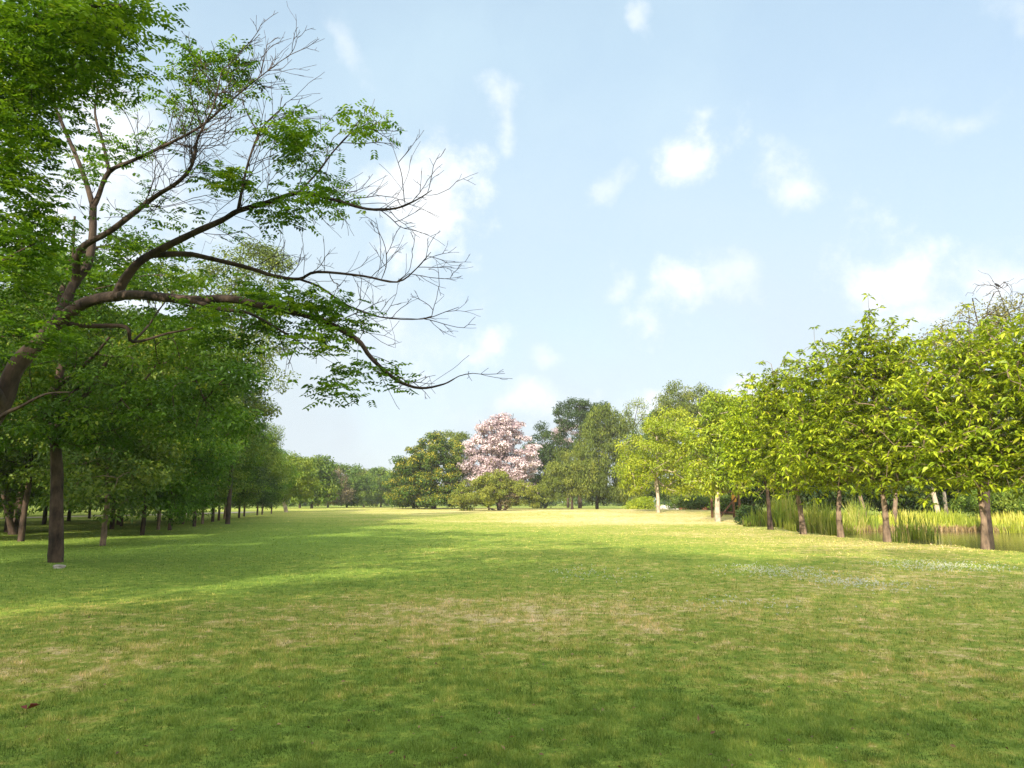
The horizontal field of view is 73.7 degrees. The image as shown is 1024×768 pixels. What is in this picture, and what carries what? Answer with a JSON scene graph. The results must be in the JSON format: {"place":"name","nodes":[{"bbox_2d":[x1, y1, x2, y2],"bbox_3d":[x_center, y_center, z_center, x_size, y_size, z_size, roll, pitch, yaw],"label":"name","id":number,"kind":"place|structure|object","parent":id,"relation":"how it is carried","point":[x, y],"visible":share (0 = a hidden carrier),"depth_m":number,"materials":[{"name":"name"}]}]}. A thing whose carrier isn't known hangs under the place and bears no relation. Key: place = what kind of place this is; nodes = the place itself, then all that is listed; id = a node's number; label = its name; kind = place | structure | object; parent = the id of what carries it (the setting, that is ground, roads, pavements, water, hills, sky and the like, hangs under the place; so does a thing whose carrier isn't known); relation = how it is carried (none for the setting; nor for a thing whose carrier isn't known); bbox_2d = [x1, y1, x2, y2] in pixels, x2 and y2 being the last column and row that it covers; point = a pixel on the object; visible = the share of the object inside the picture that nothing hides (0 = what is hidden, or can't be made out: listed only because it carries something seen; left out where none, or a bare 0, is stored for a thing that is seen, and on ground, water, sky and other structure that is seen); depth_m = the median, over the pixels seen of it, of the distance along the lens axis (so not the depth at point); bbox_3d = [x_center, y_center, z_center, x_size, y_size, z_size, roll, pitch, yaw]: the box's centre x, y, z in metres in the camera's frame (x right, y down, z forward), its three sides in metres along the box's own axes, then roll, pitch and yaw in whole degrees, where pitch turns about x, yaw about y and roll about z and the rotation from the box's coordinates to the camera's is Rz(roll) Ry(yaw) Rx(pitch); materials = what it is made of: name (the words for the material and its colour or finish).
{"place":"outdoors","nodes":[
{"label":"outdoors","id":0,"kind":"place"},
{"bbox_2d":[0,512,248,518],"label":"path","id":1,"kind":"structure","parent":0,"point":[129,515],"depth_m":80.58,"materials":[{"name":"green plant"}]},
{"bbox_2d":[0,502,1023,767],"bbox_3d":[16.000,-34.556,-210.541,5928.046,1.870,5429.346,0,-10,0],"label":"ground","id":2,"kind":"structure","parent":0,"point":[352,516],"depth_m":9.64,"materials":[{"name":"green plant"}]},
{"bbox_2d":[0,331,113,524],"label":"grove tree","id":3,"kind":"object","parent":2,"relation":"on","point":[44,517],"depth_m":47.40,"materials":[{"name":"green plant"}]},
{"bbox_2d":[1,402,113,534],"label":"forked tree","id":4,"kind":"object","parent":2,"relation":"on","point":[12,525],"visible":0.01,"depth_m":34.81,"materials":[{"name":"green plant"}]},
{"bbox_2d":[53,564,65,568],"bbox_3d":[-11.185,4.518,16.875,0.277,0.131,0.393,6,-12,-33],"label":"stone","id":5,"kind":"object","parent":2,"relation":"on","point":[57,566],"visible":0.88,"depth_m":16.75,"materials":[{"name":"grey stone"}]},
{"bbox_2d":[31,489,102,520],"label":"grove tree","id":6,"kind":"object","parent":2,"relation":"on","point":[69,516],"depth_m":54.92,"materials":[{"name":"green plant"}]},
{"bbox_2d":[0,245,136,531],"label":"grove tree","id":7,"kind":"object","parent":2,"relation":"on","point":[5,524],"visible":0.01,"depth_m":37.11,"materials":[{"name":"green plant"}]},
{"bbox_2d":[0,244,141,541],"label":"grove tree","id":8,"kind":"object","parent":2,"relation":"on","point":[27,486],"visible":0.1,"depth_m":29.60,"materials":[{"name":"green plant"}]},
{"bbox_2d":[98,473,128,525],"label":"grove tree","id":9,"kind":"object","parent":2,"relation":"on","point":[121,523],"depth_m":44.78,"materials":[{"name":"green plant"}]},
{"bbox_2d":[3,327,225,545],"bbox_3d":[-15.522,2.079,26.643,7.493,8.462,7.965,-10,-14,44],"label":"grove tree","id":10,"kind":"object","parent":2,"relation":"on","point":[147,472],"visible":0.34,"depth_m":25.68,"materials":[{"name":"green plant"}]},
{"bbox_2d":[34,303,215,528],"bbox_3d":[-23.436,1.824,41.538,10.493,13.981,9.556,4,-11,-21],"label":"grove tree","id":11,"kind":"object","parent":2,"relation":"on","point":[112,524],"depth_m":40.56,"materials":[{"name":"green plant"}]},
{"bbox_2d":[93,328,188,524],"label":"grove tree","id":12,"kind":"object","parent":2,"relation":"on","point":[117,522],"depth_m":47.09,"materials":[{"name":"green plant"}]},
{"bbox_2d":[0,216,288,562],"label":"layered tree","id":13,"kind":"object","parent":2,"relation":"on","point":[60,423],"visible":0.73,"depth_m":18.01,"materials":[{"name":"green plant"}]},
{"bbox_2d":[1,498,308,512],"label":"wood","id":14,"kind":"object","parent":2,"relation":"on","point":[164,508],"visible":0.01,"depth_m":166.56,"materials":[{"name":"green plant"}]},
{"bbox_2d":[119,459,227,529],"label":"grove tree","id":15,"kind":"object","parent":2,"relation":"on","point":[158,522],"depth_m":40.40,"materials":[{"name":"green plant"}]},
{"bbox_2d":[111,325,249,534],"bbox_3d":[-17.880,2.395,35.151,10.510,10.749,8.961,-7,-12,36],"label":"grove tree","id":16,"kind":"object","parent":2,"relation":"on","point":[216,459],"visible":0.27,"depth_m":34.37,"materials":[{"name":"green plant"}]},
{"bbox_2d":[109,356,254,530],"bbox_3d":[-19.360,3.517,40.698,7.520,10.377,7.515,2,-10,-9],"label":"grove tree","id":17,"kind":"object","parent":2,"relation":"on","point":[169,527],"visible":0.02,"depth_m":39.72,"materials":[{"name":"green plant"}]},
{"bbox_2d":[130,358,272,526],"bbox_3d":[-20.459,3.549,45.223,8.038,11.760,8.826,-2,-10,9],"label":"grove tree","id":18,"kind":"object","parent":2,"relation":"on","point":[255,443],"visible":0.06,"depth_m":45.46,"materials":[{"name":"green plant"}]},
{"bbox_2d":[164,377,278,521],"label":"grove tree","id":19,"kind":"object","parent":2,"relation":"on","point":[246,400],"visible":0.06,"depth_m":53.16,"materials":[{"name":"green plant"}]},
{"bbox_2d":[152,234,300,523],"bbox_3d":[-21.848,-0.557,50.535,12.177,21.665,8.575,0,-10,0],"label":"olive tree","id":20,"kind":"object","parent":2,"relation":"on","point":[257,256],"visible":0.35,"depth_m":50.91,"materials":[{"name":"green plant"}]},
{"bbox_2d":[198,423,261,523],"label":"grove tree","id":21,"kind":"object","parent":2,"relation":"on","point":[237,476],"visible":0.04,"depth_m":50.27,"materials":[{"name":"green plant"}]},
{"bbox_2d":[197,448,266,520],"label":"grove tree","id":22,"kind":"object","parent":2,"relation":"on","point":[259,460],"visible":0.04,"depth_m":56.93,"materials":[{"name":"green plant"}]},
{"bbox_2d":[217,432,270,518],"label":"grove tree","id":23,"kind":"object","parent":2,"relation":"on","point":[246,497],"visible":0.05,"depth_m":61.55,"materials":[{"name":"green plant"}]},
{"bbox_2d":[0,0,511,424],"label":"half bare tree","id":24,"kind":"object","parent":2,"relation":"on","point":[31,69],"visible":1,"depth_m":9.87,"materials":[{"name":"green plant"}]},
{"bbox_2d":[236,431,276,515],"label":"grove tree","id":25,"kind":"object","parent":2,"relation":"on","point":[265,487],"visible":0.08,"depth_m":72.34,"materials":[{"name":"green plant"}]},
{"bbox_2d":[234,396,285,517],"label":"grove tree","id":26,"kind":"object","parent":2,"relation":"on","point":[263,501],"visible":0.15,"depth_m":65.63,"materials":[{"name":"green plant"}]},
{"bbox_2d":[233,422,290,514],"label":"grove tree","id":27,"kind":"object","parent":2,"relation":"on","point":[278,469],"visible":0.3,"depth_m":79.26,"materials":[{"name":"green plant"}]},
{"bbox_2d":[252,449,297,514],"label":"grove tree","id":28,"kind":"object","parent":2,"relation":"on","point":[289,463],"visible":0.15,"depth_m":88.56,"materials":[{"name":"green plant"}]},
{"bbox_2d":[268,446,300,513],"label":"grove tree","id":29,"kind":"object","parent":2,"relation":"on","point":[290,484],"visible":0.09,"depth_m":97.31,"materials":[{"name":"green plant"}]},
{"bbox_2d":[279,457,314,507],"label":"tree","id":30,"kind":"object","parent":2,"relation":"on","point":[303,504],"visible":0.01,"depth_m":171.73,"materials":[{"name":"green plant"}]},
{"bbox_2d":[278,449,322,511],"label":"pale leaning tree","id":31,"kind":"object","parent":2,"relation":"on","point":[300,490],"visible":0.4,"depth_m":109.86,"materials":[{"name":"green plant"}]},
{"bbox_2d":[287,454,344,508],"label":"tree","id":32,"kind":"object","parent":2,"relation":"on","point":[331,488],"visible":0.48,"depth_m":146.96,"materials":[{"name":"green plant"}]},
{"bbox_2d":[309,466,355,507],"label":"tree","id":33,"kind":"object","parent":2,"relation":"on","point":[342,498],"visible":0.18,"depth_m":191.59,"materials":[{"name":"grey plant"}]},
{"bbox_2d":[335,462,378,507],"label":"tree","id":34,"kind":"object","parent":2,"relation":"on","point":[362,496],"visible":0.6,"depth_m":196.16,"materials":[{"name":"green plant"}]},
{"bbox_2d":[354,468,379,506],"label":"tree","id":35,"kind":"object","parent":2,"relation":"on","point":[366,470],"visible":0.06,"depth_m":221.33,"materials":[{"name":"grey plant"}]},
{"bbox_2d":[364,466,395,506],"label":"tree","id":36,"kind":"object","parent":2,"relation":"on","point":[379,472],"visible":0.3,"depth_m":210.17,"materials":[{"name":"green plant"}]},
{"bbox_2d":[381,430,471,508],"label":"tree","id":37,"kind":"object","parent":2,"relation":"on","point":[420,470],"visible":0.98,"depth_m":131.58,"materials":[{"name":"green plant"}]},
{"bbox_2d":[441,430,475,505],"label":"olive tree","id":38,"kind":"object","parent":2,"relation":"on","point":[461,436],"visible":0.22,"depth_m":151.32,"materials":[{"name":"green plant"}]},
{"bbox_2d":[477,474,497,510],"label":"lime shrub","id":39,"kind":"object","parent":2,"relation":"on","point":[485,505],"visible":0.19,"depth_m":117.21,"materials":[{"name":"green plant"}]},
{"bbox_2d":[442,468,551,510],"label":"spreading bush","id":40,"kind":"object","parent":2,"relation":"on","point":[518,488],"visible":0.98,"depth_m":115.18,"materials":[{"name":"green plant"}]},
{"bbox_2d":[456,412,542,508],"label":"pink blossom tree","id":41,"kind":"object","parent":2,"relation":"on","point":[504,428],"visible":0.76,"depth_m":135.99,"materials":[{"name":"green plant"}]},
{"bbox_2d":[494,477,519,507],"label":"rusty shrub","id":42,"kind":"object","parent":2,"relation":"on","point":[509,495],"visible":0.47,"depth_m":116.43,"materials":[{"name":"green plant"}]},
{"bbox_2d":[11,542,1013,767],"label":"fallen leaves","id":43,"kind":"object","parent":2,"relation":"on","point":[698,718],"depth_m":5.07,"materials":[{"name":"plant"}]},
{"bbox_2d":[270,483,757,505],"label":"wood","id":44,"kind":"object","parent":2,"relation":"on","point":[575,502],"visible":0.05,"depth_m":266.05,"materials":[{"name":"green plant"}]},
{"bbox_2d":[520,421,563,507],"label":"dark evergreen tree","id":45,"kind":"object","parent":2,"relation":"on","point":[545,454],"visible":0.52,"depth_m":155.87,"materials":[{"name":"green plant"}]},
{"bbox_2d":[544,421,578,507],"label":"pink blossom tree","id":46,"kind":"object","parent":2,"relation":"on","point":[569,440],"visible":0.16,"depth_m":183.60,"materials":[{"name":"green plant"}]},
{"bbox_2d":[537,446,609,509],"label":"weeping tree","id":47,"kind":"object","parent":2,"relation":"on","point":[560,479],"visible":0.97,"depth_m":125.18,"materials":[{"name":"green plant"}]},
{"bbox_2d":[552,397,616,507],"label":"dark evergreen tree","id":48,"kind":"object","parent":2,"relation":"on","point":[577,412],"visible":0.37,"depth_m":159.30,"materials":[{"name":"green plant"}]},
{"bbox_2d":[572,402,649,508],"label":"weeping tree","id":49,"kind":"object","parent":2,"relation":"on","point":[610,431],"visible":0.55,"depth_m":132.14,"materials":[{"name":"green plant"}]},
{"bbox_2d":[617,396,650,465],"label":"airy tree","id":50,"kind":"object","parent":2,"relation":"on","point":[633,404],"visible":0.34,"depth_m":168.42,"materials":[{"name":"green plant"}]},
{"bbox_2d":[620,496,655,508],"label":"green bush","id":51,"kind":"object","parent":2,"relation":"on","point":[644,503],"visible":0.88,"depth_m":97.47,"materials":[{"name":"green plant"}]},
{"bbox_2d":[612,409,680,501],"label":"green tree","id":52,"kind":"object","parent":2,"relation":"on","point":[652,493],"visible":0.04,"depth_m":138.76,"materials":[{"name":"green plant"}]},
{"bbox_2d":[609,405,713,512],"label":"pale stemmed tree","id":53,"kind":"object","parent":2,"relation":"on","point":[648,470],"visible":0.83,"depth_m":71.85,"materials":[{"name":"green plant"}]},
{"bbox_2d":[664,495,710,509],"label":"green bush","id":54,"kind":"object","parent":2,"relation":"on","point":[699,503],"visible":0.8,"depth_m":85.25,"materials":[{"name":"green plant"}]},
{"bbox_2d":[643,379,743,501],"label":"olive tree","id":55,"kind":"object","parent":2,"relation":"on","point":[684,399],"visible":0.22,"depth_m":117.46,"materials":[{"name":"green plant"}]},
{"bbox_2d":[678,390,757,521],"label":"pale trunk tree","id":56,"kind":"object","parent":2,"relation":"on","point":[713,486],"visible":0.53,"depth_m":56.05,"materials":[{"name":"green plant"}]},
{"bbox_2d":[710,491,740,517],"bbox_3d":[19.321,11.009,61.766,2.500,2.650,1.904,0,-10,0],"label":"timber frame","id":57,"kind":"object","parent":2,"relation":"on","point":[734,497],"visible":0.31,"depth_m":61.17,"materials":[{"name":"brown paint"}]},
{"bbox_2d":[707,495,754,514],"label":"green bush","id":58,"kind":"object","parent":2,"relation":"on","point":[725,502],"visible":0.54,"depth_m":67.91,"materials":[{"name":"green plant"}]},
{"bbox_2d":[734,504,764,524],"bbox_3d":[17.221,9.461,49.099,2.483,1.648,2.184,0,-10,0],"label":"dark bush","id":59,"kind":"object","parent":2,"relation":"on","point":[743,512],"visible":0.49,"depth_m":48.87,"materials":[{"name":"green plant"}]},
{"bbox_2d":[742,509,765,526],"bbox_3d":[16.633,8.864,46.213,2.454,1.577,2.688,0,-10,0],"label":"reed clump","id":60,"kind":"object","parent":2,"relation":"on","point":[753,521],"visible":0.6,"depth_m":45.72,"materials":[{"name":"green plant"}]},
{"bbox_2d":[712,372,812,529],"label":"broadleaf tree","id":61,"kind":"object","parent":2,"relation":"on","point":[744,460],"visible":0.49,"depth_m":40.12,"materials":[{"name":"green plant"}]},
{"bbox_2d":[757,486,804,531],"bbox_3d":[17.941,8.430,45.119,3.792,3.692,3.826,0,-10,0],"label":"reed clump","id":62,"kind":"object","parent":2,"relation":"on","point":[782,511],"visible":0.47,"depth_m":44.58,"materials":[{"name":"green plant"}]},
{"bbox_2d":[740,356,836,533],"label":"broadleaf tree","id":63,"kind":"object","parent":2,"relation":"on","point":[773,401],"visible":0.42,"depth_m":34.81,"materials":[{"name":"green plant"}]},
{"bbox_2d":[554,559,1023,614],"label":"clover flowers","id":64,"kind":"object","parent":2,"relation":"on","point":[853,582],"visible":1,"depth_m":14.93,"materials":[{"name":"white plant"}]},
{"bbox_2d":[724,410,857,511],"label":"dark evergreen tree","id":65,"kind":"object","parent":2,"relation":"on","point":[762,501],"visible":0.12,"depth_m":63.12,"materials":[{"name":"green plant"}]},
{"bbox_2d":[797,496,846,535],"bbox_3d":[19.427,8.462,43.069,3.362,3.298,3.426,9,-13,-41],"label":"reed clump","id":66,"kind":"object","parent":2,"relation":"on","point":[820,522],"visible":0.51,"depth_m":42.64,"materials":[{"name":"green plant"}]},
{"bbox_2d":[772,325,893,536],"bbox_3d":[14.635,2.180,31.154,5.067,9.687,5.469,-4,-11,24],"label":"broadleaf tree","id":67,"kind":"object","parent":2,"relation":"on","point":[810,448],"visible":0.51,"depth_m":30.66,"materials":[{"name":"green plant"}]},
{"bbox_2d":[700,488,978,513],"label":"wood","id":68,"kind":"object","parent":2,"relation":"on","point":[812,507],"visible":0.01,"depth_m":158.62,"materials":[{"name":"green plant"}]},
{"bbox_2d":[843,518,863,533],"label":"reed clump","id":69,"kind":"object","parent":2,"relation":"on","point":[848,531],"visible":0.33,"depth_m":44.92,"materials":[{"name":"green plant"}]},
{"bbox_2d":[800,394,914,513],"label":"dark evergreen tree","id":70,"kind":"object","parent":2,"relation":"on","point":[874,501],"visible":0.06,"depth_m":64.70,"materials":[{"name":"green plant"}]},
{"bbox_2d":[841,494,881,530],"bbox_3d":[25.326,9.457,49.465,3.137,3.433,2.732,4,-11,-22],"label":"reed clump","id":71,"kind":"object","parent":2,"relation":"on","point":[855,516],"visible":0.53,"depth_m":49.33,"materials":[{"name":"plant"}]},
{"bbox_2d":[858,496,866,519],"bbox_3d":[26.136,9.538,50.614,0.695,2.579,0.366,0,-10,0],"label":"tree stump","id":72,"kind":"object","parent":2,"relation":"on","point":[861,498],"visible":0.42,"depth_m":50.64,"materials":[{"name":"beige plant"}]},
{"bbox_2d":[809,293,944,541],"bbox_3d":[15.322,1.282,27.983,6.129,10.446,5.366,-5,-11,26],"label":"broadleaf tree","id":73,"kind":"object","parent":2,"relation":"on","point":[870,466],"visible":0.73,"depth_m":27.88,"materials":[{"name":"green plant"}]},
{"bbox_2d":[882,522,907,542],"bbox_3d":[18.644,7.415,33.229,1.211,1.932,1.188,-6,-11,31],"label":"reed clump","id":74,"kind":"object","parent":2,"relation":"on","point":[898,538],"visible":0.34,"depth_m":33.10,"materials":[{"name":"green plant"}]},
{"bbox_2d":[892,491,897,520],"bbox_3d":[28.970,9.399,51.655,0.632,2.774,0.384,0,-10,0],"label":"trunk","id":75,"kind":"object","parent":2,"relation":"on","point":[894,509],"visible":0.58,"depth_m":51.57,"materials":[{"name":"beige plant"}]},
{"bbox_2d":[772,508,1023,531],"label":"bank grass","id":76,"kind":"structure","parent":2,"relation":"on","point":[955,517],"depth_m":50.40,"materials":[{"name":"plant"}]},
{"bbox_2d":[892,503,931,539],"bbox_3d":[22.263,7.783,38.190,2.203,2.930,1.994,-9,-14,43],"label":"reed clump","id":77,"kind":"object","parent":2,"relation":"on","point":[913,534],"visible":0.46,"depth_m":38.13,"materials":[{"name":"green plant"}]},
{"bbox_2d":[853,400,991,514],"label":"dark evergreen tree","id":78,"kind":"object","parent":2,"relation":"on","point":[908,501],"visible":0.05,"depth_m":61.34,"materials":[{"name":"green plant"}]},
{"bbox_2d":[912,508,941,540],"bbox_3d":[22.416,7.809,37.149,1.789,2.546,1.779,0,-10,0],"label":"reed clump","id":79,"kind":"object","parent":2,"relation":"on","point":[930,534],"visible":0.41,"depth_m":37.05,"materials":[{"name":"green plant"}]},
{"bbox_2d":[931,492,940,521],"bbox_3d":[33.348,9.600,53.641,0.685,2.978,0.426,0,-10,0],"label":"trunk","id":80,"kind":"object","parent":2,"relation":"on","point":[935,500],"visible":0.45,"depth_m":53.60,"materials":[{"name":"beige plant"}]},
{"bbox_2d":[942,491,947,514],"bbox_3d":[37.479,10.624,59.056,0.354,2.661,0.360,0,-10,0],"label":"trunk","id":81,"kind":"object","parent":2,"relation":"on","point":[945,506],"visible":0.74,"depth_m":59.01,"materials":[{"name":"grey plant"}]},
{"bbox_2d":[868,303,1023,549],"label":"broadleaf tree","id":82,"kind":"object","parent":2,"relation":"on","point":[963,451],"visible":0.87,"depth_m":23.79,"materials":[{"name":"green plant"}]},
{"bbox_2d":[912,270,1023,533],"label":"dry topped tree","id":83,"kind":"object","parent":2,"relation":"on","point":[999,310],"visible":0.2,"depth_m":47.15,"materials":[{"name":"green plant"}]},
{"bbox_2d":[929,398,1023,514],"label":"dark evergreen tree","id":84,"kind":"object","parent":2,"relation":"on","point":[959,491],"depth_m":59.83,"materials":[{"name":"green plant"}]},
{"bbox_2d":[947,487,1023,521],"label":"green bush","id":85,"kind":"object","parent":2,"relation":"on","point":[999,502],"visible":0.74,"depth_m":52.19,"materials":[{"name":"green plant"}]},
{"bbox_2d":[974,313,1023,474],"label":"broadleaf tree","id":86,"kind":"object","parent":2,"relation":"on","point":[1012,370],"visible":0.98,"depth_m":22.24,"materials":[{"name":"green plant"}]},
{"bbox_2d":[993,513,1023,532],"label":"reed clump","id":87,"kind":"object","parent":2,"relation":"on","point":[1012,529],"visible":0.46,"depth_m":45.88,"materials":[{"name":"green plant"}]},
{"bbox_2d":[0,0,1023,501],"label":"sky","id":88,"kind":"structure","parent":0,"point":[662,191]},
{"bbox_2d":[830,531,1023,551],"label":"water","id":89,"kind":"structure","parent":0,"point":[1006,541],"depth_m":37.89,"materials":[{"name":"green liquid"}]},
{"bbox_2d":[846,523,1022,531],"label":"dry bank grass","id":90,"kind":"structure","parent":0,"point":[952,528],"depth_m":48.81,"materials":[{"name":"plant"}]}
]}

